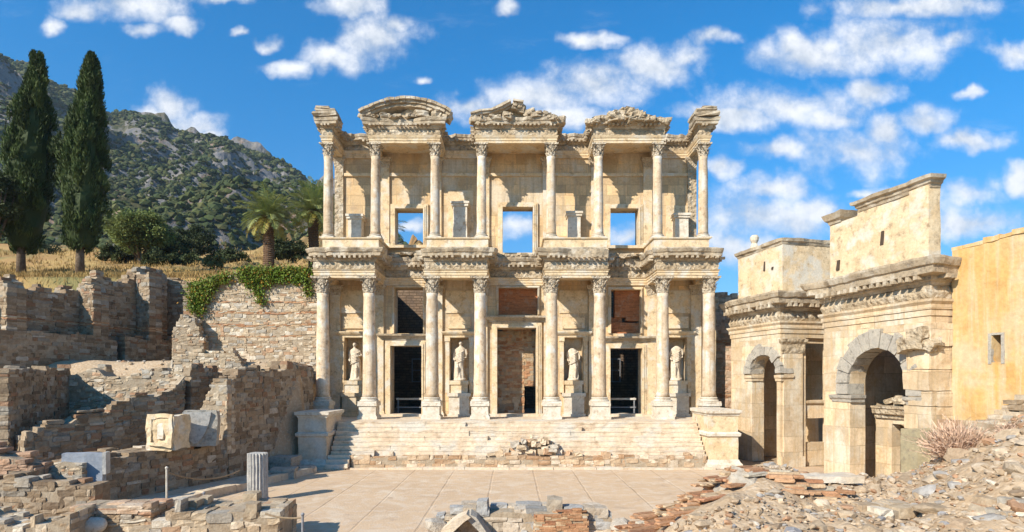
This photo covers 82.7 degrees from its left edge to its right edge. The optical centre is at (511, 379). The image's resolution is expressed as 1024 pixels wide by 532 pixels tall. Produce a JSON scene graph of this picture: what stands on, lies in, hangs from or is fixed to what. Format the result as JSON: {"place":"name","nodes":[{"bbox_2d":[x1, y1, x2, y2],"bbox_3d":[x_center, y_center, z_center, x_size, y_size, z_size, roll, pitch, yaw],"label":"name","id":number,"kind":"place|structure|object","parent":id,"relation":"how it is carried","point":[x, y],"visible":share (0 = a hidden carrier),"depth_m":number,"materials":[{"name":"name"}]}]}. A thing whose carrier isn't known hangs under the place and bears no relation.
{"place":"outdoors","nodes":[
{"label":"outdoors","id":0,"kind":"place"},
{"bbox_2d":[131,470,270,499],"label":"path","id":1,"kind":"structure","parent":0,"point":[188,490],"depth_m":20.65,"materials":[{"name":"stone"}]},
{"bbox_2d":[165,466,167,497],"bbox_3d":[-10.150,3.195,17.100,0.280,1.310,0.273,0,0,0],"label":"rope post","id":2,"kind":"object","parent":1,"relation":"on","point":[166,467],"visible":0.46,"depth_m":17.08,"materials":[{"name":"white metal"}]},
{"bbox_2d":[168,470,239,479],"bbox_3d":[-9.875,2.982,18.798,0.044,0.599,3.454,0,0,9],"label":"rope","id":3,"kind":"object","parent":2,"relation":"hanging from","point":[202,478],"visible":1,"depth_m":18.60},
{"bbox_2d":[0,59,402,253],"bbox_3d":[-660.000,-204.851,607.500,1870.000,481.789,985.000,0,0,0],"label":"mountain","id":4,"kind":"structure","parent":0,"point":[11,79],"depth_m":469.85,"materials":[{"name":"plant"}]},
{"bbox_2d":[0,53,408,253],"bbox_3d":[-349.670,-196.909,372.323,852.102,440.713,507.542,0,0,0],"label":"maquis shrubs","id":5,"kind":"object","parent":4,"relation":"on","point":[173,207],"visible":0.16,"depth_m":376.16,"materials":[{"name":"green plant"}]},
{"bbox_2d":[247,452,269,498],"bbox_3d":[-8.475,3.253,19.404,0.862,1.655,0.862,0,0,0],"label":"column stub","id":6,"kind":"object","parent":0,"point":[257,470],"depth_m":19.16,"materials":[{"name":"grey stone"}]},
{"bbox_2d":[0,233,1023,531],"bbox_3d":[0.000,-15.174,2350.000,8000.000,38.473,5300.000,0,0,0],"label":"ground","id":7,"kind":"structure","parent":0,"point":[286,443],"depth_m":13.06,"materials":[{"name":"soil"}]},
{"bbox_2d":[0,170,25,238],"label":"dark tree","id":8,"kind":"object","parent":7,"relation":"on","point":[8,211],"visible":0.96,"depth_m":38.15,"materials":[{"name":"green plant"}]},
{"bbox_2d":[0,441,52,474],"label":"ruined wall","id":9,"kind":"structure","parent":7,"relation":"on","point":[11,460],"depth_m":16.75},
{"bbox_2d":[0,49,59,272],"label":"cypress tree","id":10,"kind":"object","parent":7,"relation":"on","point":[27,160],"visible":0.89,"depth_m":39.41,"materials":[{"name":"green plant"}]},
{"bbox_2d":[0,364,70,450],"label":"ruined wall","id":11,"kind":"structure","parent":7,"relation":"on","point":[31,396],"depth_m":20.11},
{"bbox_2d":[0,505,95,531],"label":"ruined wall","id":12,"kind":"structure","parent":7,"relation":"on","point":[11,520],"depth_m":13.05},
{"bbox_2d":[85,517,107,531],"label":"white stone","id":13,"kind":"object","parent":12,"relation":"on","point":[95,524],"visible":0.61,"depth_m":13.55,"materials":[{"name":"stone"}]},
{"bbox_2d":[37,243,62,253],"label":"evergreen bush","id":14,"kind":"object","parent":7,"relation":"on","point":[49,248],"visible":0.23,"depth_m":74.72,"materials":[{"name":"green plant"}]},
{"bbox_2d":[0,471,110,517],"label":"ruined wall","id":15,"kind":"structure","parent":7,"relation":"on","point":[33,493],"depth_m":15.51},
{"bbox_2d":[0,327,117,367],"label":"footing wall","id":16,"kind":"structure","parent":7,"relation":"on","point":[45,348],"depth_m":27.23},
{"bbox_2d":[79,282,109,359],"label":"buttress","id":17,"kind":"structure","parent":16,"relation":"on","point":[94,312],"depth_m":29.45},
{"bbox_2d":[49,461,86,479],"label":"stone block","id":18,"kind":"structure","parent":7,"relation":"on","point":[59,470],"depth_m":17.25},
{"bbox_2d":[61,451,110,480],"bbox_3d":[-12.888,2.874,17.605,1.187,1.374,0.339,0,0,-14],"label":"marble slab","id":19,"kind":"object","parent":18,"relation":"on","point":[98,466],"depth_m":17.54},
{"bbox_2d":[48,50,113,272],"bbox_3d":[-29.476,-14.810,39.975,3.541,15.491,3.502,0,0,-25],"label":"cypress tree","id":20,"kind":"object","parent":7,"relation":"on","point":[83,157],"visible":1,"depth_m":39.45,"materials":[{"name":"green plant"}]},
{"bbox_2d":[3,266,167,359],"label":"ruined wall","id":21,"kind":"structure","parent":7,"relation":"on","point":[57,310],"depth_m":30.35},
{"bbox_2d":[0,277,27,363],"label":"buttress","id":22,"kind":"structure","parent":21,"relation":"attached to","point":[13,299],"depth_m":25.84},
{"bbox_2d":[14,376,185,460],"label":"ruined wall","id":23,"kind":"structure","parent":7,"relation":"on","point":[120,423],"depth_m":20.62,"materials":[{"name":"stone"}]},
{"bbox_2d":[94,243,137,262],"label":"evergreen bush","id":24,"kind":"object","parent":7,"relation":"on","point":[108,251],"visible":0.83,"depth_m":61.18,"materials":[{"name":"green plant"}]},
{"bbox_2d":[70,498,173,531],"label":"stone wall","id":25,"kind":"structure","parent":7,"relation":"on","point":[125,515],"depth_m":13.85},
{"bbox_2d":[69,363,196,415],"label":"ruined wall","id":26,"kind":"structure","parent":7,"relation":"on","point":[101,386],"depth_m":23.20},
{"bbox_2d":[52,440,227,499],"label":"ruined wall","id":27,"kind":"structure","parent":7,"relation":"on","point":[137,471],"depth_m":19.90,"materials":[{"name":"stone"}]},
{"bbox_2d":[145,413,190,451],"bbox_3d":[-11.863,1.779,20.066,1.073,1.300,0.966,0,0,8],"label":"carved block","id":28,"kind":"object","parent":27,"relation":"on","point":[167,432],"depth_m":19.70,"materials":[{"name":"stone"}]},
{"bbox_2d":[182,410,220,446],"bbox_3d":[-11.370,1.740,21.334,1.133,1.313,1.015,0,0,-20],"label":"carved block","id":29,"kind":"object","parent":27,"relation":"on","point":[205,427],"depth_m":20.95,"materials":[{"name":"grey stone"}]},
{"bbox_2d":[200,379,235,453],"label":"ruined wall","id":30,"kind":"structure","parent":27,"relation":"on","point":[220,397],"depth_m":22.51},
{"bbox_2d":[101,207,179,263],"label":"broadleaf tree","id":31,"kind":"object","parent":7,"relation":"on","point":[134,233],"visible":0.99,"depth_m":58.55,"materials":[{"name":"green plant"}]},
{"bbox_2d":[117,335,171,361],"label":"footing wall","id":32,"kind":"structure","parent":7,"relation":"on","point":[135,348],"depth_m":31.74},
{"bbox_2d":[136,272,162,360],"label":"buttress","id":33,"kind":"structure","parent":32,"relation":"on","point":[149,307],"depth_m":32.37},
{"bbox_2d":[140,246,178,266],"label":"evergreen bush","id":34,"kind":"object","parent":7,"relation":"on","point":[155,255],"visible":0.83,"depth_m":57.15,"materials":[{"name":"green plant"}]},
{"bbox_2d":[0,235,321,288],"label":"dry grass","id":35,"kind":"structure","parent":7,"relation":"on","point":[62,270],"depth_m":43.77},
{"bbox_2d":[159,231,196,254],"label":"evergreen bush","id":36,"kind":"object","parent":7,"relation":"on","point":[174,248],"visible":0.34,"depth_m":63.49,"materials":[{"name":"green plant"}]},
{"bbox_2d":[167,278,202,337],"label":"ruined wall","id":37,"kind":"structure","parent":7,"relation":"on","point":[175,296],"depth_m":34.72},
{"bbox_2d":[169,251,201,265],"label":"evergreen bush","id":38,"kind":"object","parent":7,"relation":"on","point":[185,258],"visible":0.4,"depth_m":59.15,"materials":[{"name":"green plant"}]},
{"bbox_2d":[183,296,191,315],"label":"ruined wall","id":39,"kind":"structure","parent":7,"relation":"on","point":[184,309],"depth_m":31.61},
{"bbox_2d":[172,314,208,359],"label":"ruined wall","id":40,"kind":"structure","parent":7,"relation":"on","point":[188,335],"depth_m":30.08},
{"bbox_2d":[175,223,221,255],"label":"evergreen bush","id":41,"kind":"object","parent":7,"relation":"on","point":[198,238],"visible":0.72,"depth_m":67.19,"materials":[{"name":"green plant"}]},
{"bbox_2d":[175,363,222,409],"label":"ruined wall","id":42,"kind":"structure","parent":7,"relation":"on","point":[198,379],"depth_m":23.68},
{"bbox_2d":[112,359,299,433],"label":"scree","id":43,"kind":"structure","parent":7,"relation":"on","point":[143,361],"depth_m":27.49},
{"bbox_2d":[129,490,296,531],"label":"ruined wall","id":44,"kind":"structure","parent":7,"relation":"on","point":[211,513],"depth_m":13.86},
{"bbox_2d":[201,254,225,270],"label":"grey shrub","id":45,"kind":"object","parent":7,"relation":"on","point":[209,262],"visible":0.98,"depth_m":45.85,"materials":[{"name":"green plant"}]},
{"bbox_2d":[167,347,293,370],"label":"ruined wall","id":46,"kind":"structure","parent":7,"relation":"on","point":[229,358],"depth_m":26.78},
{"bbox_2d":[215,247,251,263],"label":"evergreen bush","id":47,"kind":"object","parent":7,"relation":"on","point":[230,254],"visible":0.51,"depth_m":57.23,"materials":[{"name":"green plant"}]},
{"bbox_2d":[172,467,316,505],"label":"stone kerb","id":48,"kind":"structure","parent":7,"relation":"on","point":[221,490],"depth_m":20.94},
{"bbox_2d":[191,270,316,383],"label":"ruined wall","id":49,"kind":"structure","parent":7,"relation":"on","point":[282,326],"depth_m":30.96,"materials":[{"name":"stone"}]},
{"bbox_2d":[177,269,235,318],"bbox_3d":[-16.123,-4.572,30.808,3.177,2.762,0.897,0,0,0],"label":"ivy","id":50,"kind":"object","parent":49,"relation":"attached to","point":[199,293],"visible":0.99,"depth_m":30.74,"materials":[{"name":"green plant"}]},
{"bbox_2d":[232,261,314,308],"bbox_3d":[-12.550,-5.000,30.842,4.777,2.567,0.924,0,0,0],"label":"ivy","id":51,"kind":"object","parent":49,"relation":"attached to","point":[252,276],"visible":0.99,"depth_m":30.74,"materials":[{"name":"green plant"}]},
{"bbox_2d":[211,361,313,478],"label":"ruined wall","id":52,"kind":"structure","parent":7,"relation":"on","point":[261,400],"depth_m":24.70,"materials":[{"name":"stone"}]},
{"bbox_2d":[234,181,303,267],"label":"palm tree","id":53,"kind":"object","parent":7,"relation":"on","point":[268,218],"visible":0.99,"depth_m":44.60,"materials":[{"name":"green plant"}]},
{"bbox_2d":[274,232,307,263],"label":"evergreen bush","id":54,"kind":"object","parent":7,"relation":"on","point":[288,250],"visible":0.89,"depth_m":61.27,"materials":[{"name":"green plant"}]},
{"bbox_2d":[283,176,334,267],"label":"palm tree","id":55,"kind":"object","parent":7,"relation":"on","point":[313,213],"visible":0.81,"depth_m":47.40,"materials":[{"name":"green plant"}]},
{"bbox_2d":[441,509,490,531],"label":"leaning slabs","id":56,"kind":"object","parent":7,"relation":"on","point":[473,518],"depth_m":14.42,"materials":[{"name":"stone"}]},
{"bbox_2d":[425,518,446,531],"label":"boulder","id":57,"kind":"object","parent":56,"relation":"on","point":[435,524],"visible":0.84,"depth_m":14.49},
{"bbox_2d":[294,95,742,469],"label":"library facade","id":58,"kind":"structure","parent":7,"relation":"on","point":[519,325],"depth_m":31.31,"materials":[{"name":"stone"}]},
{"bbox_2d":[348,342,361,379],"bbox_3d":[-8.722,-1.043,32.418,0.695,2.135,0.699,0,0,41],"label":"statue","id":59,"kind":"object","parent":58,"relation":"on","point":[355,362],"visible":1,"depth_m":32.24,"materials":[{"name":"stone"}]},
{"bbox_2d":[396,397,420,412],"bbox_3d":[-5.835,1.500,33.487,1.630,1.000,0.095,0,0,0],"label":"barrier","id":60,"kind":"object","parent":58,"relation":"on","point":[398,399],"visible":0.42,"depth_m":33.44,"materials":[{"name":"grey metal"}]},
{"bbox_2d":[389,204,427,248],"bbox_3d":[-5.790,-8.678,32.925,2.223,2.497,0.563,0,0,0],"label":"window frame","id":61,"kind":"structure","parent":58,"relation":"in","point":[394,208],"depth_m":32.73,"materials":[{"name":"stone"}]},
{"bbox_2d":[392,285,425,332],"bbox_3d":[-5.700,-3.914,32.249,1.890,2.679,0.418,0,0,0],"label":"window frame","id":62,"kind":"structure","parent":58,"relation":"in","point":[400,286],"depth_m":32.09,"materials":[{"name":"stone"}]},
{"bbox_2d":[412,358,420,381],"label":"window grille","id":63,"kind":"object","parent":58,"relation":"attached to","point":[416,370],"depth_m":41.26,"materials":[{"name":"grey metal"}]},
{"bbox_2d":[452,340,467,379],"bbox_3d":[-2.904,-1.095,32.416,0.736,2.241,0.724,0,0,-45],"label":"statue","id":64,"kind":"object","parent":58,"relation":"on","point":[460,351],"visible":1,"depth_m":32.24,"materials":[{"name":"stone"}]},
{"bbox_2d":[496,285,539,314],"bbox_3d":[0.334,-4.425,32.247,2.457,1.642,0.416,0,0,0],"label":"window frame","id":65,"kind":"structure","parent":58,"relation":"in","point":[537,287],"depth_m":32.10,"materials":[{"name":"stone"}]},
{"bbox_2d":[498,202,537,254],"bbox_3d":[0.326,-8.498,32.926,2.358,3.035,0.559,0,0,0],"label":"window frame","id":66,"kind":"structure","parent":58,"relation":"in","point":[501,205],"depth_m":32.73,"materials":[{"name":"stone"}]},
{"bbox_2d":[566,348,579,379],"bbox_3d":[3.409,-0.873,32.419,0.811,1.795,0.690,0,0,0],"label":"statue","id":67,"kind":"object","parent":58,"relation":"on","point":[572,360],"visible":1,"depth_m":32.25,"materials":[{"name":"stone"}]},
{"bbox_2d":[610,397,635,412],"bbox_3d":[6.295,1.500,33.487,1.670,1.000,0.095,0,0,0],"label":"barrier","id":68,"kind":"object","parent":58,"relation":"on","point":[633,399],"visible":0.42,"depth_m":33.44,"materials":[{"name":"grey metal"}]},
{"bbox_2d":[605,204,644,248],"bbox_3d":[6.324,-8.666,32.925,2.235,2.521,0.562,0,0,0],"label":"window frame","id":69,"kind":"structure","parent":58,"relation":"in","point":[617,207],"depth_m":32.73,"materials":[{"name":"stone"}]},
{"bbox_2d":[608,287,642,332],"bbox_3d":[6.278,-3.861,32.247,1.929,2.570,0.415,0,0,0],"label":"window frame","id":70,"kind":"structure","parent":58,"relation":"in","point":[609,288],"depth_m":32.13,"materials":[{"name":"stone"}]},
{"bbox_2d":[669,346,683,379],"bbox_3d":[9.117,-0.935,32.414,0.743,1.920,0.735,0,0,-45],"label":"statue","id":71,"kind":"object","parent":58,"relation":"on","point":[675,352],"visible":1,"depth_m":32.23,"materials":[{"name":"stone"}]},
{"bbox_2d":[436,495,611,531],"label":"ruined wall","id":72,"kind":"structure","parent":7,"relation":"on","point":[517,516],"depth_m":14.96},
{"bbox_2d":[611,465,768,531],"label":"low stone wall","id":73,"kind":"structure","parent":7,"relation":"on","point":[683,504],"depth_m":13.30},
{"bbox_2d":[686,513,704,521],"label":"rubble stone","id":74,"kind":"object","parent":7,"relation":"on","point":[697,516],"visible":0.48,"depth_m":11.60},
{"bbox_2d":[694,519,714,529],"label":"rubble boulder","id":75,"kind":"object","parent":7,"relation":"on","point":[701,524],"visible":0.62,"depth_m":11.09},
{"bbox_2d":[715,297,717,361],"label":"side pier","id":76,"kind":"structure","parent":7,"relation":"on","point":[716,302],"depth_m":32.39,"materials":[{"name":"stone"}]},
{"bbox_2d":[715,292,737,408],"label":"brick wall","id":77,"kind":"structure","parent":7,"relation":"on","point":[723,367],"depth_m":33.32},
{"bbox_2d":[713,465,757,491],"bbox_3d":[5.330,3.027,13.472,1.680,2.029,1.449,0,0,0],"label":"concrete lump","id":78,"kind":"object","parent":7,"relation":"on","point":[737,476],"visible":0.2,"depth_m":13.11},
{"bbox_2d":[766,469,855,504],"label":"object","id":79,"kind":"object","parent":7,"relation":"on","point":[797,483],"visible":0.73,"depth_m":12.90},
{"bbox_2d":[809,520,827,531],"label":"rubble stone","id":80,"kind":"object","parent":7,"relation":"on","point":[821,525],"visible":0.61,"depth_m":10.92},
{"bbox_2d":[813,499,829,506],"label":"rubble stone","id":81,"kind":"object","parent":7,"relation":"on","point":[818,502],"visible":0.63,"depth_m":12.31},
{"bbox_2d":[800,472,864,483],"bbox_3d":[7.502,2.355,14.053,1.626,0.192,0.750,0,0,0],"label":"flat slab","id":82,"kind":"object","parent":7,"relation":"on","point":[843,477],"depth_m":13.72,"materials":[{"name":"stone"}]},
{"bbox_2d":[719,173,961,476],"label":"monumental gate","id":83,"kind":"structure","parent":7,"relation":"on","point":[841,347],"depth_m":23.45,"materials":[{"name":"stone"}]},
{"bbox_2d":[876,417,903,476],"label":"pillar","id":84,"kind":"structure","parent":83,"relation":"in","point":[887,429],"depth_m":22.98,"materials":[{"name":"stone"}]},
{"bbox_2d":[660,416,1023,531],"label":"scree","id":85,"kind":"structure","parent":7,"relation":"on","point":[892,479],"depth_m":11.66,"materials":[{"name":"stone"}]},
{"bbox_2d":[837,510,857,518],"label":"rubble stone","id":86,"kind":"object","parent":7,"relation":"on","point":[844,514],"visible":0.8,"depth_m":11.32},
{"bbox_2d":[859,524,878,531],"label":"rubble boulder","id":87,"kind":"object","parent":7,"relation":"on","point":[864,527],"visible":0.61,"depth_m":10.62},
{"bbox_2d":[822,499,919,520],"bbox_3d":[7.647,3.047,12.143,2.251,0.961,0.822,0,0,-8],"label":"rock","id":88,"kind":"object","parent":7,"relation":"on","point":[898,509],"depth_m":11.95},
{"bbox_2d":[867,484,881,491],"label":"rubble stone","id":89,"kind":"object","parent":7,"relation":"on","point":[877,487],"visible":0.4,"depth_m":13.44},
{"bbox_2d":[898,472,912,480],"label":"rubble boulder","id":90,"kind":"object","parent":7,"relation":"on","point":[905,476],"visible":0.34,"depth_m":15.27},
{"bbox_2d":[900,525,924,531],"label":"rubble stone","id":91,"kind":"object","parent":7,"relation":"on","point":[907,528],"visible":0.81,"depth_m":10.91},
{"bbox_2d":[900,428,934,472],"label":"stone block","id":92,"kind":"structure","parent":7,"relation":"on","point":[910,460],"depth_m":18.86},
{"bbox_2d":[913,518,931,525],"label":"rubble stone","id":93,"kind":"object","parent":7,"relation":"on","point":[923,521],"visible":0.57,"depth_m":11.11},
{"bbox_2d":[912,485,935,497],"bbox_3d":[8.936,2.445,12.575,0.323,0.404,0.560,0,0,0],"label":"rubble boulder","id":94,"kind":"object","parent":7,"relation":"on","point":[927,489],"visible":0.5,"depth_m":12.48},
{"bbox_2d":[922,474,935,484],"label":"rubble stone","id":95,"kind":"object","parent":7,"relation":"on","point":[927,479],"visible":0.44,"depth_m":13.36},
{"bbox_2d":[911,502,948,513],"bbox_3d":[8.471,2.605,11.535,0.948,0.282,0.518,0,0,0],"label":"rubble boulder","id":96,"kind":"object","parent":7,"relation":"on","point":[926,508],"visible":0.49,"depth_m":11.45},
{"bbox_2d":[903,414,994,463],"bbox_3d":[11.644,1.550,15.088,2.201,1.312,2.401,0,0,0],"label":"dry bush","id":97,"kind":"object","parent":7,"relation":"on","point":[956,437],"visible":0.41,"depth_m":15.05,"materials":[{"name":"beige plant"}]},
{"bbox_2d":[943,448,970,461],"bbox_3d":[10.857,1.844,13.998,0.495,0.422,0.772,0,0,-21],"label":"rubble boulder","id":98,"kind":"object","parent":7,"relation":"on","point":[953,453],"visible":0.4,"depth_m":14.01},
{"bbox_2d":[945,521,969,529],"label":"rubble stone","id":99,"kind":"object","parent":7,"relation":"on","point":[958,525],"visible":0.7,"depth_m":10.51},
{"bbox_2d":[962,511,986,515],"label":"rubble stone","id":100,"kind":"object","parent":7,"relation":"on","point":[976,513],"visible":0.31,"depth_m":10.74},
{"bbox_2d":[931,394,1023,459],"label":"ruined wall","id":101,"kind":"structure","parent":7,"relation":"on","point":[1015,407],"depth_m":16.60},
{"bbox_2d":[971,462,988,471],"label":"rubble stone","id":102,"kind":"object","parent":7,"relation":"on","point":[976,467],"visible":0.71,"depth_m":12.20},
{"bbox_2d":[951,227,1023,420],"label":"plastered wall","id":103,"kind":"structure","parent":7,"relation":"on","point":[987,283],"depth_m":18.42,"materials":[{"name":"paint"}]},
{"bbox_2d":[971,513,1005,520],"bbox_3d":[8.711,2.528,10.519,0.678,0.256,0.331,0,0,23],"label":"rubble boulder","id":104,"kind":"object","parent":7,"relation":"on","point":[990,516],"visible":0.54,"depth_m":10.46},
{"bbox_2d":[981,438,996,445],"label":"rubble stone","id":105,"kind":"object","parent":7,"relation":"on","point":[987,441],"visible":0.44,"depth_m":13.42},
{"bbox_2d":[961,495,1023,516],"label":"rock","id":106,"kind":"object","parent":7,"relation":"on","point":[979,503],"depth_m":10.88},
{"bbox_2d":[991,446,1009,454],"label":"rubble stone","id":107,"kind":"object","parent":7,"relation":"on","point":[1002,450],"visible":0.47,"depth_m":12.39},
{"bbox_2d":[985,409,1023,437],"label":"dry bush","id":108,"kind":"object","parent":7,"relation":"on","point":[1005,426],"visible":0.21,"depth_m":14.03,"materials":[{"name":"brown plant"}]},
{"bbox_2d":[994,428,1023,439],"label":"rubble stone","id":109,"kind":"object","parent":7,"relation":"on","point":[1001,434],"visible":0.43,"depth_m":13.32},
{"bbox_2d":[1002,461,1023,474],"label":"rubble boulder","id":110,"kind":"object","parent":7,"relation":"on","point":[1008,467],"visible":0.61,"depth_m":11.19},
{"bbox_2d":[1007,498,1023,512],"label":"rubble stone","id":111,"kind":"object","parent":7,"relation":"on","point":[1014,504],"visible":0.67,"depth_m":10.37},
{"bbox_2d":[1008,489,1023,498],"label":"rubble stone","id":112,"kind":"object","parent":7,"relation":"on","point":[1018,493],"visible":0.83,"depth_m":10.67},
{"bbox_2d":[1011,472,1023,481],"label":"rubble stone","id":113,"kind":"object","parent":7,"relation":"on","point":[1017,477],"visible":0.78,"depth_m":11.05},
{"bbox_2d":[0,0,1023,294],"label":"sky","id":114,"kind":"structure","parent":0,"point":[825,106],"materials":[{"name":"blue"}]},
{"bbox_2d":[215,467,823,531],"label":"plaza","id":115,"kind":"structure","parent":0,"point":[369,500],"depth_m":21.12,"materials":[{"name":"stone"}]},
{"bbox_2d":[270,466,297,478],"bbox_3d":[-9.403,3.837,24.002,0.995,0.455,0.797,0,0,-10],"label":"cut stone","id":116,"kind":"object","parent":115,"relation":"on","point":[291,471],"visible":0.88,"depth_m":23.70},
{"bbox_2d":[268,455,301,469],"bbox_3d":[-9.898,3.684,25.398,1.096,0.757,0.902,0,0,10],"label":"cut stone","id":117,"kind":"object","parent":115,"relation":"on","point":[283,460],"visible":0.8,"depth_m":25.03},
{"bbox_2d":[533,508,588,531],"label":"brick wall","id":118,"kind":"structure","parent":115,"relation":"on","point":[570,520],"depth_m":14.74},
{"bbox_2d":[610,517,628,529],"bbox_3d":[2.808,3.823,14.765,0.658,0.616,0.691,0,0,0],"label":"boulder","id":119,"kind":"object","parent":115,"relation":"on","point":[619,521],"visible":0.51,"depth_m":14.72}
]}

